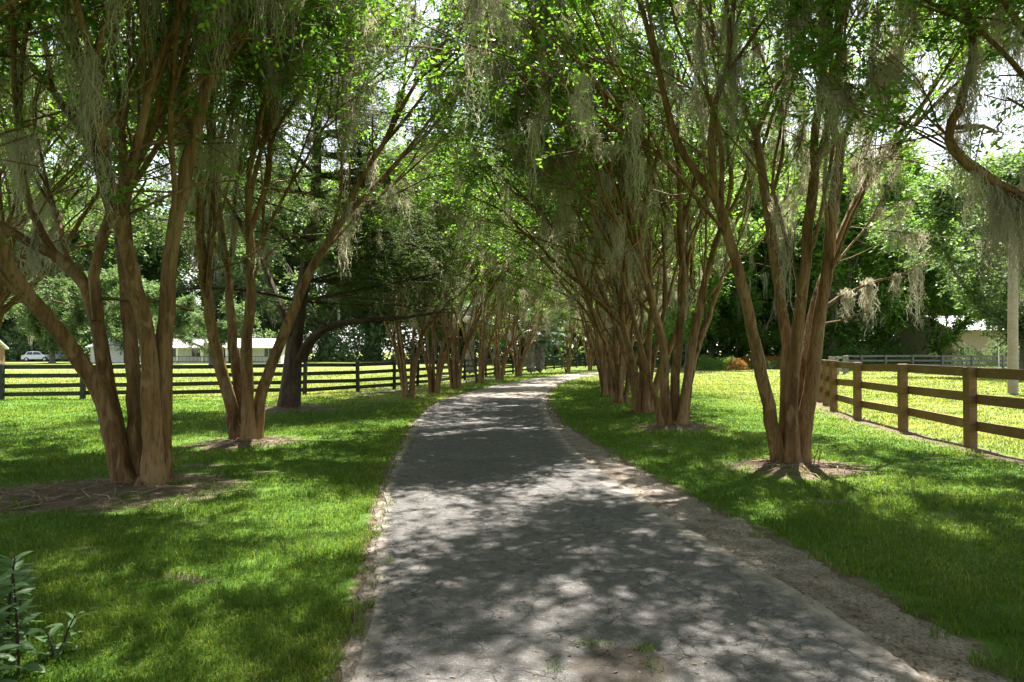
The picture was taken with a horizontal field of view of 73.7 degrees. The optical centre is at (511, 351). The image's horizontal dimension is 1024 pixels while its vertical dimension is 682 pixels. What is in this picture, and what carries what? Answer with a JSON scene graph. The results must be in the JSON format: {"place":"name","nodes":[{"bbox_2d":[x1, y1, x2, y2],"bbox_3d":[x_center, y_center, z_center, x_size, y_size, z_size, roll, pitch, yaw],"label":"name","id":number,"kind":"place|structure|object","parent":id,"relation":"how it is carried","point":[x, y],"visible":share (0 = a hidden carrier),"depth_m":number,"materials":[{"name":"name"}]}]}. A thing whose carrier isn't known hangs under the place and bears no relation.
{"place":"outdoors","nodes":[
{"label":"outdoors","id":0,"kind":"place"},
{"bbox_2d":[173,339,285,362],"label":"house","id":1,"kind":"structure","parent":0,"point":[261,349],"depth_m":96.00,"materials":[{"name":"white paint"}]},
{"bbox_2d":[0,352,1023,681],"bbox_3d":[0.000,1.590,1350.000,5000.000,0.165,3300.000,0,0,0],"label":"ground","id":2,"kind":"structure","parent":0,"point":[360,578],"depth_m":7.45,"materials":[{"name":"green plant"}]},
{"bbox_2d":[0,340,8,363],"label":"garden shed","id":3,"kind":"structure","parent":2,"relation":"on","point":[3,346],"depth_m":72.75,"materials":[{"name":"wood"}]},
{"bbox_2d":[0,321,46,360],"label":"shrub","id":4,"kind":"object","parent":2,"relation":"on","point":[2,334],"visible":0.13,"depth_m":123.56,"materials":[{"name":"green plant"}]},
{"bbox_2d":[1,324,61,360],"bbox_3d":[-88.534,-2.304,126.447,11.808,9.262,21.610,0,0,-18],"label":"shrub","id":5,"kind":"object","parent":2,"relation":"on","point":[20,345],"visible":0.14,"depth_m":119.65,"materials":[{"name":"green plant"}]},
{"bbox_2d":[21,351,48,360],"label":"parked car","id":6,"kind":"object","parent":2,"relation":"on","point":[30,356],"visible":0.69,"depth_m":115.16,"materials":[{"name":"white paint"}]},
{"bbox_2d":[1,204,79,342],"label":"oak tree","id":7,"kind":"object","parent":2,"relation":"on","point":[8,320],"visible":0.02,"depth_m":127.66,"materials":[{"name":"green plant"}]},
{"bbox_2d":[3,273,87,362],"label":"oak tree","id":8,"kind":"object","parent":2,"relation":"on","point":[73,319],"visible":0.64,"depth_m":92.85,"materials":[{"name":"green plant"}]},
{"bbox_2d":[0,551,96,681],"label":"leafy plant","id":9,"kind":"object","parent":2,"relation":"on","point":[13,583],"visible":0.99,"depth_m":3.52,"materials":[{"name":"green plant"}]},
{"bbox_2d":[9,209,116,335],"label":"oak tree","id":10,"kind":"object","parent":2,"relation":"on","point":[78,258],"visible":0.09,"depth_m":118.97,"materials":[{"name":"green plant"}]},
{"bbox_2d":[44,321,122,361],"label":"shrub","id":11,"kind":"object","parent":2,"relation":"on","point":[82,336],"visible":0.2,"depth_m":112.17,"materials":[{"name":"green plant"}]},
{"bbox_2d":[8,212,163,334],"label":"oak tree","id":12,"kind":"object","parent":2,"relation":"on","point":[148,274],"visible":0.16,"depth_m":121.63,"materials":[{"name":"green plant"}]},
{"bbox_2d":[1,165,198,305],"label":"oak tree","id":13,"kind":"object","parent":2,"relation":"on","point":[76,208],"depth_m":134.25,"materials":[{"name":"green plant"}]},
{"bbox_2d":[49,262,157,354],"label":"oak tree","id":14,"kind":"object","parent":2,"relation":"on","point":[109,282],"visible":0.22,"depth_m":97.08,"materials":[{"name":"green plant"}]},
{"bbox_2d":[85,339,140,362],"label":"house","id":15,"kind":"structure","parent":2,"relation":"on","point":[116,357],"depth_m":102.00,"materials":[{"name":"white paint"}]},
{"bbox_2d":[0,12,227,327],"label":"crape myrtle","id":16,"kind":"object","parent":2,"relation":"on","point":[5,293],"visible":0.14,"depth_m":14.55,"materials":[{"name":"green plant"}]},
{"bbox_2d":[46,179,194,320],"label":"oak tree","id":17,"kind":"object","parent":2,"relation":"on","point":[157,236],"visible":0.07,"depth_m":127.94,"materials":[{"name":"green plant"}]},
{"bbox_2d":[0,1,243,281],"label":"crape myrtle","id":18,"kind":"object","parent":2,"relation":"on","point":[60,189],"visible":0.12,"depth_m":11.38,"materials":[{"name":"green plant"}]},
{"bbox_2d":[0,0,265,170],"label":"crape myrtle","id":19,"kind":"object","parent":2,"relation":"on","point":[8,3],"visible":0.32,"depth_m":7.95,"materials":[{"name":"green plant"}]},
{"bbox_2d":[106,283,203,351],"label":"oak tree","id":20,"kind":"object","parent":2,"relation":"on","point":[154,308],"visible":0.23,"depth_m":84.67,"materials":[{"name":"green plant"}]},
{"bbox_2d":[0,0,390,485],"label":"crape myrtle","id":21,"kind":"object","parent":2,"relation":"on","point":[138,450],"visible":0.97,"depth_m":8.05,"materials":[{"name":"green plant"}]},
{"bbox_2d":[159,276,238,337],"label":"oak tree","id":22,"kind":"object","parent":2,"relation":"on","point":[216,296],"visible":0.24,"depth_m":122.22,"materials":[{"name":"green plant"}]},
{"bbox_2d":[156,293,261,364],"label":"oak tree","id":23,"kind":"object","parent":2,"relation":"on","point":[181,318],"visible":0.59,"depth_m":83.13,"materials":[{"name":"green plant"}]},
{"bbox_2d":[137,209,281,336],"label":"oak tree","id":24,"kind":"object","parent":2,"relation":"on","point":[198,294],"visible":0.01,"depth_m":136.05,"materials":[{"name":"green plant"}]},
{"bbox_2d":[149,131,330,336],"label":"oak tree","id":25,"kind":"object","parent":2,"relation":"on","point":[285,288],"visible":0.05,"depth_m":128.18,"materials":[{"name":"green plant"}]},
{"bbox_2d":[157,194,330,335],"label":"oak tree","id":26,"kind":"object","parent":2,"relation":"on","point":[189,262],"visible":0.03,"depth_m":131.12,"materials":[{"name":"green plant"}]},
{"bbox_2d":[237,328,279,338],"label":"shrub","id":27,"kind":"object","parent":2,"relation":"on","point":[260,334],"visible":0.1,"depth_m":117.17,"materials":[{"name":"green plant"}]},
{"bbox_2d":[224,283,321,338],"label":"oak tree","id":28,"kind":"object","parent":2,"relation":"on","point":[267,324],"visible":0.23,"depth_m":125.70,"materials":[{"name":"green plant"}]},
{"bbox_2d":[215,198,377,360],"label":"oak tree","id":29,"kind":"object","parent":2,"relation":"on","point":[239,271],"visible":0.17,"depth_m":114.99,"materials":[{"name":"green plant"}]},
{"bbox_2d":[257,161,347,348],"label":"oak tree","id":30,"kind":"object","parent":2,"relation":"on","point":[290,256],"visible":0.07,"depth_m":134.51,"materials":[{"name":"green plant"}]},
{"bbox_2d":[131,42,491,407],"bbox_3d":[-5.425,-3.690,19.371,9.678,10.744,9.359,0,0,-23],"label":"cedar tree","id":31,"kind":"object","parent":2,"relation":"on","point":[297,351],"visible":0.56,"depth_m":18.66,"materials":[{"name":"green plant"}]},
{"bbox_2d":[303,330,350,361],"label":"shrub","id":32,"kind":"object","parent":2,"relation":"on","point":[318,351],"visible":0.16,"depth_m":116.09,"materials":[{"name":"green plant"}]},
{"bbox_2d":[0,356,657,400],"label":"board fence","id":33,"kind":"object","parent":2,"relation":"on","point":[82,392],"visible":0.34,"depth_m":25.10,"materials":[{"name":"black paint"}]},
{"bbox_2d":[47,0,627,441],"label":"crape myrtle","id":34,"kind":"object","parent":2,"relation":"on","point":[245,408],"visible":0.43,"depth_m":11.93,"materials":[{"name":"green plant"}]},
{"bbox_2d":[318,326,369,361],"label":"shrub","id":35,"kind":"object","parent":2,"relation":"on","point":[339,353],"visible":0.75,"depth_m":112.08,"materials":[{"name":"green plant"}]},
{"bbox_2d":[308,219,405,360],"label":"oak tree","id":36,"kind":"object","parent":2,"relation":"on","point":[364,314],"visible":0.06,"depth_m":121.59,"materials":[{"name":"green plant"}]},
{"bbox_2d":[325,322,431,361],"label":"shrub","id":37,"kind":"object","parent":2,"relation":"on","point":[380,344],"visible":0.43,"depth_m":113.99,"materials":[{"name":"green plant"}]},
{"bbox_2d":[349,321,447,361],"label":"shrub","id":38,"kind":"object","parent":2,"relation":"on","point":[374,345],"visible":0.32,"depth_m":113.57,"materials":[{"name":"green plant"}]},
{"bbox_2d":[301,130,535,396],"bbox_3d":[-2.168,-3.163,23.886,8.604,9.676,9.176,0,0,-40],"label":"crape myrtle","id":39,"kind":"object","parent":2,"relation":"on","point":[398,347],"visible":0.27,"depth_m":23.25,"materials":[{"name":"green plant"}]},
{"bbox_2d":[399,263,463,360],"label":"broadleaf tree","id":40,"kind":"object","parent":2,"relation":"on","point":[440,331],"visible":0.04,"depth_m":107.17,"materials":[{"name":"green plant"}]},
{"bbox_2d":[410,334,463,360],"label":"shrub","id":41,"kind":"object","parent":2,"relation":"on","point":[425,348],"visible":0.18,"depth_m":114.44,"materials":[{"name":"green plant"}]},
{"bbox_2d":[0,405,877,607],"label":"fallen twigs","id":42,"kind":"object","parent":2,"relation":"on","point":[262,440],"visible":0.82,"depth_m":7.60,"materials":[{"name":"brown wood"}]},
{"bbox_2d":[327,168,570,393],"bbox_3d":[-2.066,-2.929,26.752,9.524,9.191,8.455,0,0,0],"label":"crape myrtle","id":43,"kind":"object","parent":2,"relation":"on","point":[434,383],"visible":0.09,"depth_m":26.37,"materials":[{"name":"green plant"}]},
{"bbox_2d":[438,325,478,359],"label":"shrub","id":44,"kind":"object","parent":2,"relation":"on","point":[463,343],"visible":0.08,"depth_m":113.06,"materials":[{"name":"green plant"}]},
{"bbox_2d":[421,284,501,362],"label":"broadleaf tree","id":45,"kind":"object","parent":2,"relation":"on","point":[476,336],"visible":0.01,"depth_m":99.68,"materials":[{"name":"green plant"}]},
{"bbox_2d":[446,294,492,374],"bbox_3d":[-2.795,-1.344,46.527,3.455,5.888,3.834,0,0,0],"label":"tree","id":46,"kind":"object","parent":2,"relation":"on","point":[471,346],"visible":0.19,"depth_m":46.26,"materials":[{"name":"green plant"}]},
{"bbox_2d":[369,203,579,388],"bbox_3d":[-1.860,-3.316,30.564,10.329,9.975,8.756,0,0,-29],"label":"crape myrtle","id":47,"kind":"object","parent":2,"relation":"on","point":[455,380],"visible":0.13,"depth_m":29.74,"materials":[{"name":"green plant"}]},
{"bbox_2d":[421,203,540,382],"bbox_3d":[-0.804,-3.244,34.478,9.512,9.832,8.075,0,0,40],"label":"crape myrtle","id":48,"kind":"object","parent":2,"relation":"on","point":[482,360],"visible":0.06,"depth_m":34.76,"materials":[{"name":"green plant"}]},
{"bbox_2d":[454,282,539,357],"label":"broadleaf tree","id":49,"kind":"object","parent":2,"relation":"on","point":[502,340],"visible":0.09,"depth_m":83.20,"materials":[{"name":"green plant"}]},
{"bbox_2d":[474,332,524,361],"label":"shrub","id":50,"kind":"object","parent":2,"relation":"on","point":[501,354],"visible":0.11,"depth_m":110.44,"materials":[{"name":"green plant"}]},
{"bbox_2d":[5,401,1023,681],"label":"leaf litter","id":51,"kind":"object","parent":2,"relation":"on","point":[633,561],"visible":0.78,"depth_m":4.53,"materials":[{"name":"brown plant"}]},
{"bbox_2d":[456,265,573,378],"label":"crape myrtle","id":52,"kind":"object","parent":2,"relation":"on","point":[499,368],"visible":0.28,"depth_m":39.16,"materials":[{"name":"green plant"}]},
{"bbox_2d":[505,306,549,372],"bbox_3d":[1.205,-0.971,49.477,3.751,5.142,3.875,0,0,0],"label":"palm tree","id":53,"kind":"object","parent":2,"relation":"on","point":[530,363],"visible":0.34,"depth_m":49.24,"materials":[{"name":"green plant"}]},
{"bbox_2d":[462,272,599,375],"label":"crape myrtle","id":54,"kind":"object","parent":2,"relation":"on","point":[518,362],"visible":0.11,"depth_m":44.83,"materials":[{"name":"green plant"}]},
{"bbox_2d":[522,313,567,372],"bbox_3d":[2.327,-0.663,50.158,3.915,4.525,3.701,0,0,0],"label":"palm tree","id":55,"kind":"object","parent":2,"relation":"on","point":[540,356],"visible":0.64,"depth_m":49.91,"materials":[{"name":"green plant"}]},
{"bbox_2d":[523,294,585,364],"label":"broadleaf tree","id":56,"kind":"object","parent":2,"relation":"on","point":[573,338],"visible":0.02,"depth_m":83.71,"materials":[{"name":"green plant"}]},
{"bbox_2d":[530,294,608,371],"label":"crape myrtle","id":57,"kind":"object","parent":2,"relation":"on","point":[568,365],"visible":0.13,"depth_m":53.26,"materials":[{"name":"green plant"}]},
{"bbox_2d":[376,0,771,413],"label":"crape myrtle","id":58,"kind":"object","parent":2,"relation":"on","point":[642,398],"visible":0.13,"depth_m":16.28,"materials":[{"name":"green plant"}]},
{"bbox_2d":[524,312,644,365],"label":"shrub","id":59,"kind":"object","parent":2,"relation":"on","point":[549,351],"visible":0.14,"depth_m":79.53,"materials":[{"name":"green plant"}]},
{"bbox_2d":[419,72,752,402],"bbox_3d":[2.620,-3.491,20.482,10.962,10.331,8.663,0,0,-23],"label":"crape myrtle","id":60,"kind":"object","parent":2,"relation":"on","point":[620,393],"visible":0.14,"depth_m":20.73,"materials":[{"name":"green plant"}]},
{"bbox_2d":[488,225,707,370],"bbox_3d":[4.002,-3.618,31.821,11.029,10.588,8.367,0,0,-29],"label":"crape myrtle","id":61,"kind":"object","parent":2,"relation":"on","point":[545,309],"visible":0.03,"depth_m":32.09,"materials":[{"name":"green plant"}]},
{"bbox_2d":[574,294,624,369],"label":"crape myrtle","id":62,"kind":"object","parent":2,"relation":"on","point":[590,358],"visible":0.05,"depth_m":59.38,"materials":[{"name":"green plant"}]},
{"bbox_2d":[189,0,1023,473],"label":"crape myrtle","id":63,"kind":"object","parent":2,"relation":"on","point":[789,432],"visible":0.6,"depth_m":9.14,"materials":[{"name":"green plant"}]},
{"bbox_2d":[500,174,734,396],"bbox_3d":[3.793,-3.225,23.841,9.104,9.794,9.564,0,0,-7],"label":"crape myrtle","id":64,"kind":"object","parent":2,"relation":"on","point":[606,387],"visible":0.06,"depth_m":24.55,"materials":[{"name":"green plant"}]},
{"bbox_2d":[545,269,689,380],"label":"crape myrtle","id":65,"kind":"object","parent":2,"relation":"on","point":[628,328],"visible":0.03,"depth_m":38.36,"materials":[{"name":"green plant"}]},
{"bbox_2d":[355,0,934,426],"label":"crape myrtle","id":66,"kind":"object","parent":2,"relation":"on","point":[672,407],"visible":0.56,"depth_m":13.99,"materials":[{"name":"green plant"}]},
{"bbox_2d":[550,202,752,381],"bbox_3d":[5.188,-2.959,27.599,8.486,9.263,8.795,0,0,-15],"label":"crape myrtle","id":67,"kind":"object","parent":2,"relation":"on","point":[597,344],"visible":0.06,"depth_m":27.86,"materials":[{"name":"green plant"}]},
{"bbox_2d":[630,224,723,368],"bbox_3d":[13.820,-5.406,62.020,13.026,14.303,16.289,0,0,-9],"label":"broadleaf tree","id":68,"kind":"object","parent":2,"relation":"on","point":[667,327],"visible":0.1,"depth_m":60.73,"materials":[{"name":"green plant"}]},
{"bbox_2d":[340,370,1016,681],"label":"sandy verge","id":69,"kind":"structure","parent":2,"relation":"on","point":[921,639],"depth_m":4.72,"materials":[{"name":"soil"}]},
{"bbox_2d":[629,326,747,365],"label":"shrub","id":70,"kind":"object","parent":2,"relation":"on","point":[729,351],"visible":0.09,"depth_m":79.23,"materials":[{"name":"green plant"}]},
{"bbox_2d":[648,192,765,367],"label":"broadleaf tree","id":71,"kind":"object","parent":2,"relation":"on","point":[744,257],"visible":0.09,"depth_m":65.64,"materials":[{"name":"green plant"}]},
{"bbox_2d":[637,305,779,365],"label":"shrub","id":72,"kind":"object","parent":2,"relation":"on","point":[719,349],"visible":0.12,"depth_m":77.62,"materials":[{"name":"green plant"}]},
{"bbox_2d":[696,354,725,369],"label":"shrub","id":73,"kind":"object","parent":2,"relation":"on","point":[709,361],"visible":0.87,"depth_m":59.61,"materials":[{"name":"green plant"}]},
{"bbox_2d":[704,356,740,369],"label":"shrub","id":74,"kind":"object","parent":2,"relation":"on","point":[723,360],"visible":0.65,"depth_m":60.13,"materials":[{"name":"green plant"}]},
{"bbox_2d":[724,357,749,369],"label":"shrub","id":75,"kind":"object","parent":2,"relation":"on","point":[739,363],"visible":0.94,"depth_m":59.56,"materials":[{"name":"orange plant"}]},
{"bbox_2d":[699,322,780,363],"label":"shrub","id":76,"kind":"object","parent":2,"relation":"on","point":[774,347],"visible":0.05,"depth_m":81.73,"materials":[{"name":"green plant"}]},
{"bbox_2d":[670,167,816,359],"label":"broadleaf tree","id":77,"kind":"object","parent":2,"relation":"on","point":[756,209],"visible":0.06,"depth_m":71.64,"materials":[{"name":"green plant"}]},
{"bbox_2d":[667,141,821,363],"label":"broadleaf tree","id":78,"kind":"object","parent":2,"relation":"on","point":[780,187],"depth_m":79.62,"materials":[{"name":"green plant"}]},
{"bbox_2d":[674,247,833,358],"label":"broadleaf tree","id":79,"kind":"object","parent":2,"relation":"on","point":[735,303],"visible":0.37,"depth_m":71.13,"materials":[{"name":"green plant"}]},
{"bbox_2d":[741,359,779,368],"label":"shrub","id":80,"kind":"object","parent":2,"relation":"on","point":[770,365],"visible":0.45,"depth_m":62.67,"materials":[{"name":"green plant"}]},
{"bbox_2d":[707,317,828,362],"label":"shrub","id":81,"kind":"object","parent":2,"relation":"on","point":[771,351],"visible":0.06,"depth_m":82.25,"materials":[{"name":"green plant"}]},
{"bbox_2d":[677,151,880,353],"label":"broadleaf tree","id":82,"kind":"object","parent":2,"relation":"on","point":[769,301],"visible":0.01,"depth_m":82.44,"materials":[{"name":"green plant"}]},
{"bbox_2d":[772,328,909,363],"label":"shrub","id":83,"kind":"object","parent":2,"relation":"on","point":[887,343],"visible":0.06,"depth_m":81.22,"materials":[{"name":"green plant"}]},
{"bbox_2d":[671,0,1023,303],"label":"crape myrtle","id":84,"kind":"object","parent":2,"relation":"on","point":[1003,199],"visible":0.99,"depth_m":7.15,"materials":[{"name":"green plant"}]},
{"bbox_2d":[822,341,875,363],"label":"shrub","id":85,"kind":"object","parent":2,"relation":"on","point":[849,350],"visible":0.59,"depth_m":68.56,"materials":[{"name":"green plant"}]},
{"bbox_2d":[722,154,977,359],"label":"broadleaf tree","id":86,"kind":"object","parent":2,"relation":"on","point":[836,330],"visible":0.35,"depth_m":65.72,"materials":[{"name":"green plant"}]},
{"bbox_2d":[778,181,976,363],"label":"broadleaf tree","id":87,"kind":"object","parent":2,"relation":"on","point":[867,259],"visible":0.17,"depth_m":68.40,"materials":[{"name":"green plant"}]},
{"bbox_2d":[854,343,923,363],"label":"shrub","id":88,"kind":"object","parent":2,"relation":"on","point":[887,351],"visible":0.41,"depth_m":69.41,"materials":[{"name":"green plant"}]},
{"bbox_2d":[807,184,982,342],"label":"broadleaf tree","id":89,"kind":"object","parent":2,"relation":"on","point":[860,271],"depth_m":89.35,"materials":[{"name":"green plant"}]},
{"bbox_2d":[828,124,972,299],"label":"broadleaf tree","id":90,"kind":"object","parent":2,"relation":"on","point":[917,172],"visible":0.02,"depth_m":97.27,"materials":[{"name":"green plant"}]},
{"bbox_2d":[817,359,1023,447],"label":"board fence","id":91,"kind":"object","parent":2,"relation":"on","point":[970,397],"visible":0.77,"depth_m":13.16,"materials":[{"name":"brown wood"}]},
{"bbox_2d":[828,355,1018,374],"bbox_3d":[43.371,0.991,57.748,51.111,1.435,16.122,0,0,-14],"label":"board fence","id":92,"kind":"object","parent":2,"relation":"on","point":[846,359],"visible":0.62,"depth_m":63.33,"materials":[{"name":"grey wood"}]},
{"bbox_2d":[856,151,990,329],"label":"broadleaf tree","id":93,"kind":"object","parent":2,"relation":"on","point":[917,181],"depth_m":91.48,"materials":[{"name":"green plant"}]},
{"bbox_2d":[898,352,958,366],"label":"shrub","id":94,"kind":"object","parent":2,"relation":"on","point":[928,358],"visible":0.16,"depth_m":71.60,"materials":[{"name":"green plant"}]},
{"bbox_2d":[860,138,1023,368],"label":"oak tree","id":95,"kind":"object","parent":2,"relation":"on","point":[992,315],"visible":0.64,"depth_m":45.08,"materials":[{"name":"green plant"}]},
{"bbox_2d":[894,259,1006,363],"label":"broadleaf tree","id":96,"kind":"object","parent":2,"relation":"on","point":[939,340],"visible":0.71,"depth_m":66.79,"materials":[{"name":"green plant"}]},
{"bbox_2d":[897,315,1019,363],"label":"house","id":97,"kind":"structure","parent":2,"relation":"on","point":[974,339],"depth_m":76.22,"materials":[{"name":"metal"}]},
{"bbox_2d":[921,143,1008,313],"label":"broadleaf tree","id":98,"kind":"object","parent":2,"relation":"on","point":[989,150],"depth_m":110.26,"materials":[{"name":"green plant"}]},
{"bbox_2d":[944,342,993,367],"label":"shrub","id":99,"kind":"object","parent":2,"relation":"on","point":[967,353],"visible":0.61,"depth_m":67.70,"materials":[{"name":"green plant"}]},
{"bbox_2d":[946,237,1022,349],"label":"oak tree","id":100,"kind":"object","parent":2,"relation":"on","point":[1003,293],"visible":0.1,"depth_m":67.33,"materials":[{"name":"green plant"}]},
{"bbox_2d":[974,337,1019,367],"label":"shrub","id":101,"kind":"object","parent":2,"relation":"on","point":[995,352],"visible":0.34,"depth_m":69.94,"materials":[{"name":"green plant"}]},
{"bbox_2d":[1007,232,1018,394],"bbox_3d":[19.150,-1.450,26.100,0.341,6.301,0.350,0,0,0],"label":"utility pole","id":102,"kind":"object","parent":2,"relation":"on","point":[1012,353],"visible":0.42,"depth_m":25.97,"materials":[{"name":"grey wood"}]},
{"bbox_2d":[0,0,1023,351],"label":"sky","id":103,"kind":"structure","parent":0,"point":[987,113],"materials":[{"name":"white"}]},
{"bbox_2d":[350,368,930,681],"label":"driveway","id":104,"kind":"structure","parent":0,"point":[463,447],"depth_m":4.63,"materials":[{"name":"grey asphalt"}]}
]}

